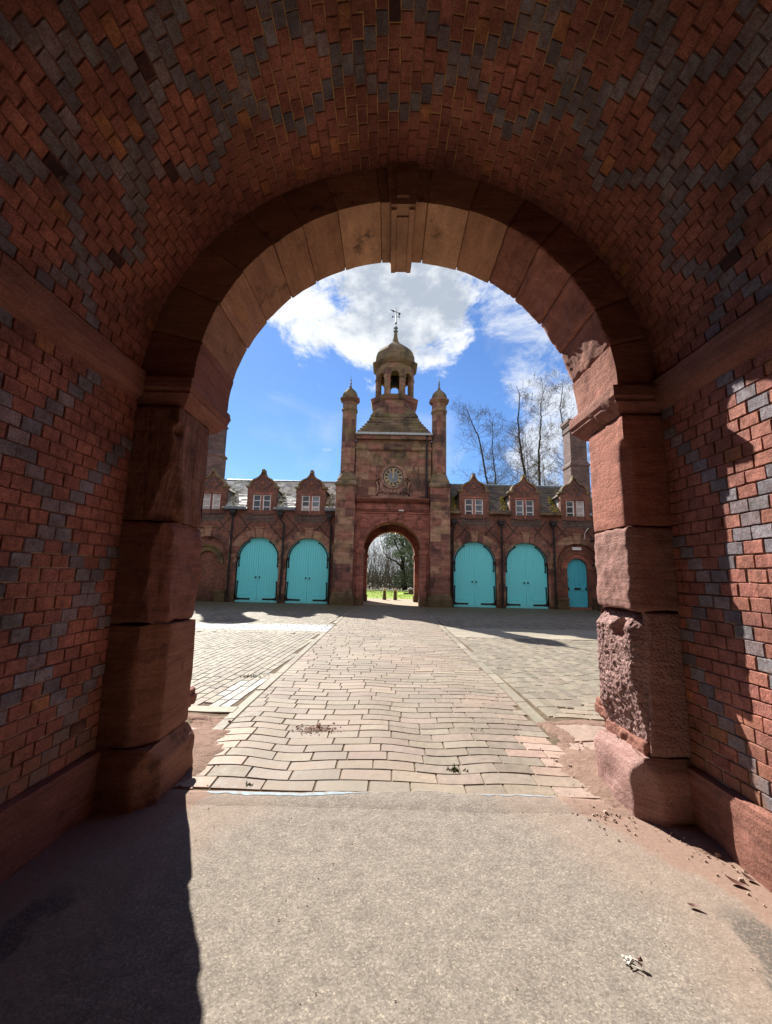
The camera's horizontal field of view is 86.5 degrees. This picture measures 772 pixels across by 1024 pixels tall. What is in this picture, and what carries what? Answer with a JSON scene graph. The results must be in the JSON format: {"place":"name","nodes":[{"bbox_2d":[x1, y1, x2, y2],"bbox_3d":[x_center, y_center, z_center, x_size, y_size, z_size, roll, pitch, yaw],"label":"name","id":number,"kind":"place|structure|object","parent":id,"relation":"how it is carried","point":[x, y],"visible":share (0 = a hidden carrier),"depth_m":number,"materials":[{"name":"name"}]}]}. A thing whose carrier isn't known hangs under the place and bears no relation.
{"place":"outdoors","nodes":[
{"label":"outdoors","id":0,"kind":"place"},
{"bbox_2d":[190,601,350,707],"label":"courtyard paving","id":1,"kind":"structure","parent":0,"point":[225,650],"depth_m":9.54,"materials":[{"name":"beige stone"}]},
{"bbox_2d":[192,641,476,785],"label":"joint weeds","id":2,"kind":"object","parent":1,"relation":"on","point":[451,769],"visible":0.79,"depth_m":3.34,"materials":[{"name":"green plant"}]},
{"bbox_2d":[0,804,771,1023],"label":"passage road","id":3,"kind":"structure","parent":0,"point":[215,936],"depth_m":1.86,"materials":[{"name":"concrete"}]},
{"bbox_2d":[622,955,642,969],"bbox_3d":[1.007,1.835,1.685,0.055,0.034,0.077,7,-10,-32],"label":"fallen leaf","id":4,"kind":"object","parent":3,"relation":"on","point":[629,959],"visible":1,"depth_m":1.68,"materials":[{"name":"white plant"}]},
{"bbox_2d":[688,903,699,906],"bbox_3d":[1.486,1.895,1.983,0.053,0.018,0.024,1,-9,0],"label":"fallen leaf","id":5,"kind":"object","parent":3,"relation":"on","point":[694,904],"visible":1,"depth_m":1.98,"materials":[{"name":"brown plant"}]},
{"bbox_2d":[725,875,745,884],"bbox_3d":[1.823,1.925,2.140,0.035,0.022,0.085,10,-12,-44],"label":"fallen leaf","id":6,"kind":"object","parent":3,"relation":"on","point":[735,881],"visible":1,"depth_m":2.15,"materials":[{"name":"brown plant"}]},
{"bbox_2d":[742,872,755,880],"bbox_3d":[1.921,1.934,2.173,0.030,0.018,0.060,6,-10,-26],"label":"fallen leaf","id":7,"kind":"object","parent":3,"relation":"on","point":[748,877],"visible":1,"depth_m":2.18,"materials":[{"name":"brown plant"}]},
{"bbox_2d":[172,601,604,798],"bbox_3d":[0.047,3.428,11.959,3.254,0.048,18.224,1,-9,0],"label":"paved path","id":8,"kind":"structure","parent":0,"point":[406,745],"depth_m":4.23,"materials":[{"name":"beige stone"}]},
{"bbox_2d":[212,606,545,729],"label":"kerb","id":9,"kind":"structure","parent":8,"relation":"on","point":[521,703],"depth_m":5.90,"materials":[{"name":"beige stone"}]},
{"bbox_2d":[17,714,764,1021],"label":"stone chips","id":10,"kind":"object","parent":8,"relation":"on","point":[740,879],"visible":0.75,"depth_m":2.73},
{"bbox_2d":[188,706,605,749],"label":"flagstones","id":11,"kind":"object","parent":8,"relation":"on","point":[585,734],"visible":0.23,"depth_m":4.30,"materials":[{"name":"beige stone"}]},
{"bbox_2d":[450,419,602,609],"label":"coach house","id":12,"kind":"structure","parent":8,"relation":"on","point":[523,542],"depth_m":22.01,"materials":[{"name":"brick"}]},
{"bbox_2d":[465,499,472,513],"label":"window","id":13,"kind":"structure","parent":12,"relation":"in","point":[468,502],"depth_m":22.36,"materials":[{"name":"white paint"}]},
{"bbox_2d":[454,542,495,607],"bbox_3d":[4.703,3.318,21.876,2.320,3.440,0.145,1,-9,0],"label":"coach door","id":14,"kind":"structure","parent":12,"relation":"in","point":[474,562],"depth_m":21.87,"materials":[{"name":"teal paint"}]},
{"bbox_2d":[475,499,482,513],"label":"window","id":15,"kind":"structure","parent":12,"relation":"in","point":[478,502],"depth_m":22.36,"materials":[{"name":"white paint"}]},
{"bbox_2d":[516,500,523,514],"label":"window","id":16,"kind":"structure","parent":12,"relation":"in","point":[519,503],"depth_m":22.34,"materials":[{"name":"white paint"}]},
{"bbox_2d":[505,543,548,608],"bbox_3d":[7.452,3.375,21.855,2.320,3.440,0.145,1,-9,0],"label":"coach door","id":17,"kind":"structure","parent":12,"relation":"in","point":[525,563],"depth_m":21.84,"materials":[{"name":"teal paint"}]},
{"bbox_2d":[526,500,533,515],"bbox_3d":[7.800,-0.142,22.320,0.450,1.030,0.080,1,-9,0],"label":"window","id":18,"kind":"structure","parent":12,"relation":"in","point":[529,503],"depth_m":22.34,"materials":[{"name":"white paint"}]},
{"bbox_2d":[566,501,573,515],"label":"window","id":19,"kind":"structure","parent":12,"relation":"in","point":[569,504],"depth_m":22.32,"materials":[{"name":"white paint"}]},
{"bbox_2d":[567,559,587,606],"bbox_3d":[10.174,3.774,21.859,1.040,2.530,0.110,1,-9,0],"label":"small door","id":20,"kind":"structure","parent":12,"relation":"in","point":[576,569],"depth_m":21.84,"materials":[{"name":"teal paint"}]},
{"bbox_2d":[576,501,583,516],"bbox_3d":[10.529,-0.086,22.299,0.450,1.030,0.080,1,-9,0],"label":"window","id":21,"kind":"structure","parent":12,"relation":"in","point":[579,504],"depth_m":22.31,"materials":[{"name":"white paint"}]},
{"bbox_2d":[363,598,417,605],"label":"garden path","id":22,"kind":"structure","parent":0,"point":[392,602],"depth_m":24.38,"materials":[{"name":"beige gravel"}]},
{"bbox_2d":[195,419,335,603],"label":"coach house","id":23,"kind":"structure","parent":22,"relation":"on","point":[265,538],"depth_m":22.11,"materials":[{"name":"brick"}]},
{"bbox_2d":[203,493,210,508],"bbox_3d":[-9.810,-0.505,22.457,0.450,1.030,0.080,1,-9,0],"label":"window","id":24,"kind":"structure","parent":23,"relation":"in","point":[206,502],"depth_m":22.47,"materials":[{"name":"white paint"}]},
{"bbox_2d":[212,494,220,508],"bbox_3d":[-9.266,-0.494,22.452,0.450,1.030,0.080,1,-9,0],"label":"window","id":25,"kind":"structure","parent":23,"relation":"in","point":[216,497],"depth_m":22.46,"materials":[{"name":"white paint"}]},
{"bbox_2d":[234,538,278,602],"bbox_3d":[-6.855,3.080,21.966,2.320,3.440,0.145,1,-9,0],"label":"coach door","id":26,"kind":"structure","parent":23,"relation":"in","point":[258,558],"depth_m":21.96,"materials":[{"name":"teal paint"}]},
{"bbox_2d":[252,494,260,509],"bbox_3d":[-7.050,-0.448,22.435,0.450,1.030,0.080,1,-9,0],"label":"window","id":27,"kind":"structure","parent":23,"relation":"in","point":[256,498],"depth_m":22.44,"materials":[{"name":"white paint"}]},
{"bbox_2d":[262,495,270,509],"bbox_3d":[-6.506,-0.437,22.431,0.450,1.030,0.080,1,-9,0],"label":"window","id":28,"kind":"structure","parent":23,"relation":"in","point":[266,498],"depth_m":22.44,"materials":[{"name":"white paint"}]},
{"bbox_2d":[301,495,309,510],"bbox_3d":[-4.381,-0.393,22.415,0.450,1.030,0.080,1,-9,0],"label":"window","id":29,"kind":"structure","parent":23,"relation":"in","point":[305,499],"depth_m":22.42,"materials":[{"name":"white paint"}]},
{"bbox_2d":[285,539,328,603],"bbox_3d":[-4.185,3.135,21.945,2.320,3.440,0.145,1,-9,0],"label":"coach door","id":30,"kind":"structure","parent":23,"relation":"in","point":[307,568],"depth_m":21.94,"materials":[{"name":"teal paint"}]},
{"bbox_2d":[311,496,319,510],"bbox_3d":[-3.837,-0.382,22.410,0.450,1.030,0.080,1,-9,0],"label":"window","id":31,"kind":"structure","parent":23,"relation":"in","point":[315,505],"depth_m":22.42,"materials":[{"name":"white paint"}]},
{"bbox_2d":[383,588,385,599],"bbox_3d":[-0.097,5.379,26.894,0.250,0.755,0.250,1,-9,0],"label":"bollard","id":32,"kind":"object","parent":22,"relation":"on","point":[384,593],"visible":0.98,"depth_m":26.80,"materials":[{"name":"stone"}]},
{"bbox_2d":[329,309,452,607],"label":"clock tower","id":33,"kind":"structure","parent":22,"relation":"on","point":[392,478],"depth_m":22.39,"materials":[{"name":"stone"}]},
{"bbox_2d":[393,588,396,599],"bbox_3d":[0.605,5.394,26.889,0.250,0.755,0.250,1,-9,0],"label":"bollard","id":34,"kind":"object","parent":22,"relation":"on","point":[395,595],"visible":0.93,"depth_m":26.80,"materials":[{"name":"stone"}]},
{"bbox_2d":[367,590,413,598],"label":"lawn","id":35,"kind":"structure","parent":0,"point":[379,594],"depth_m":32.37,"materials":[{"name":"green plant"}]},
{"bbox_2d":[367,577,413,594],"bbox_3d":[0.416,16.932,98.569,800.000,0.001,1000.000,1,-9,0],"label":"ground","id":36,"kind":"structure","parent":0,"point":[379,587],"depth_m":49.46,"materials":[{"name":"soil"}]},
{"bbox_2d":[0,0,771,892],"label":"gatehouse","id":37,"kind":"object","parent":36,"relation":"on","point":[196,196],"visible":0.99,"depth_m":2.67,"materials":[{"name":"brick"}]},
{"bbox_2d":[367,548,410,589],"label":"bare shrub","id":38,"kind":"object","parent":36,"relation":"on","point":[380,572],"visible":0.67,"depth_m":46.07,"materials":[{"name":"brown plant"}]},
{"bbox_2d":[367,533,413,586],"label":"woodland","id":39,"kind":"object","parent":36,"relation":"on","point":[379,550],"visible":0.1,"depth_m":61.23,"materials":[{"name":"grey plant"}]},
{"bbox_2d":[367,571,413,587],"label":"undergrowth","id":40,"kind":"object","parent":36,"relation":"on","point":[382,581],"visible":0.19,"depth_m":58.07,"materials":[{"name":"brown plant"}]},
{"bbox_2d":[378,533,413,589],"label":"evergreen tree","id":41,"kind":"object","parent":36,"relation":"on","point":[404,548],"visible":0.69,"depth_m":45.08,"materials":[{"name":"green plant"}]},
{"bbox_2d":[408,587,413,593],"bbox_3d":[2.189,6.962,36.353,0.481,0.600,0.481,1,-9,0],"label":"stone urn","id":42,"kind":"object","parent":36,"relation":"on","point":[410,590],"visible":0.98,"depth_m":36.15,"materials":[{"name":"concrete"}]},
{"bbox_2d":[450,396,536,484],"bbox_3d":[8.882,-1.849,36.710,9.092,18.381,6.030,-2,-9,21],"label":"bare tree","id":43,"kind":"object","parent":36,"relation":"on","point":[483,458],"visible":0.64,"depth_m":37.33,"materials":[{"name":"brown plant"}]},
{"bbox_2d":[473,408,514,484],"bbox_3d":[9.332,-0.964,37.613,5.367,16.925,5.423,1,-9,0],"label":"bare tree","id":44,"kind":"object","parent":36,"relation":"on","point":[494,448],"visible":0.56,"depth_m":37.58,"materials":[{"name":"brown plant"}]},
{"bbox_2d":[512,438,537,482],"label":"bare tree","id":45,"kind":"object","parent":36,"relation":"on","point":[524,462],"visible":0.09,"depth_m":45.45,"materials":[{"name":"plant"}]},
{"bbox_2d":[514,427,537,482],"bbox_3d":[12.959,-0.353,37.289,4.464,15.772,4.102,1,-9,0],"label":"bare tree","id":46,"kind":"object","parent":36,"relation":"on","point":[526,455],"visible":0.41,"depth_m":38.19,"materials":[{"name":"brown plant"}]},
{"bbox_2d":[496,375,557,484],"bbox_3d":[12.637,-2.546,37.377,6.174,20.127,7.398,-7,-12,43],"label":"bare tree","id":47,"kind":"object","parent":36,"relation":"on","point":[521,448],"visible":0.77,"depth_m":37.09,"materials":[{"name":"brown plant"}]},
{"bbox_2d":[509,370,562,485],"bbox_3d":[13.764,-2.837,36.056,5.003,20.340,8.573,7,-11,-34],"label":"bare tree","id":48,"kind":"object","parent":36,"relation":"on","point":[540,432],"visible":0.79,"depth_m":36.96,"materials":[{"name":"brown plant"}]},
{"bbox_2d":[529,444,559,485],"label":"bare tree","id":49,"kind":"object","parent":36,"relation":"on","point":[543,471],"visible":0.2,"depth_m":45.95,"materials":[{"name":"plant"}]},
{"bbox_2d":[550,452,563,485],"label":"bare tree","id":50,"kind":"object","parent":36,"relation":"on","point":[558,467],"visible":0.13,"depth_m":44.79,"materials":[{"name":"brown plant"}]},
{"bbox_2d":[535,369,591,495],"bbox_3d":[15.950,-3.168,36.313,6.952,21.170,6.511,1,-9,0],"label":"bare tree","id":51,"kind":"object","parent":36,"relation":"on","point":[561,415],"visible":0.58,"depth_m":37.69,"materials":[{"name":"brown plant"}]},
{"bbox_2d":[156,790,633,816],"bbox_3d":[0.031,2.019,2.857,4.500,0.026,0.305,1,-9,0],"label":"road edge","id":52,"kind":"object","parent":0,"point":[445,801],"visible":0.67,"depth_m":2.83,"materials":[{"name":"concrete"}]},
{"bbox_2d":[207,791,546,796],"bbox_3d":[-0.019,2.017,2.937,2.500,0.001,0.074,1,-9,-2],"label":"paint line","id":53,"kind":"object","parent":52,"relation":"on","point":[274,793],"visible":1,"depth_m":2.91,"materials":[{"name":"white paint"}]},
{"bbox_2d":[225,260,591,575],"label":"sky","id":54,"kind":"structure","parent":0,"point":[462,332],"materials":[{"name":"blue"}]},
{"bbox_2d":[178,713,731,859],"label":"sand drifts","id":55,"kind":"object","parent":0,"point":[582,769],"visible":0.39,"depth_m":3.46,"materials":[{"name":"brown sand"}]},
{"bbox_2d":[423,607,604,720],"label":"courtyard paving","id":56,"kind":"structure","parent":0,"point":[520,647],"depth_m":9.10,"materials":[{"name":"beige stone"}]},
{"bbox_2d":[590,524,599,610],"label":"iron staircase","id":57,"kind":"structure","parent":56,"relation":"on","point":[592,541],"depth_m":21.08,"materials":[{"name":"black metal"}]}
]}

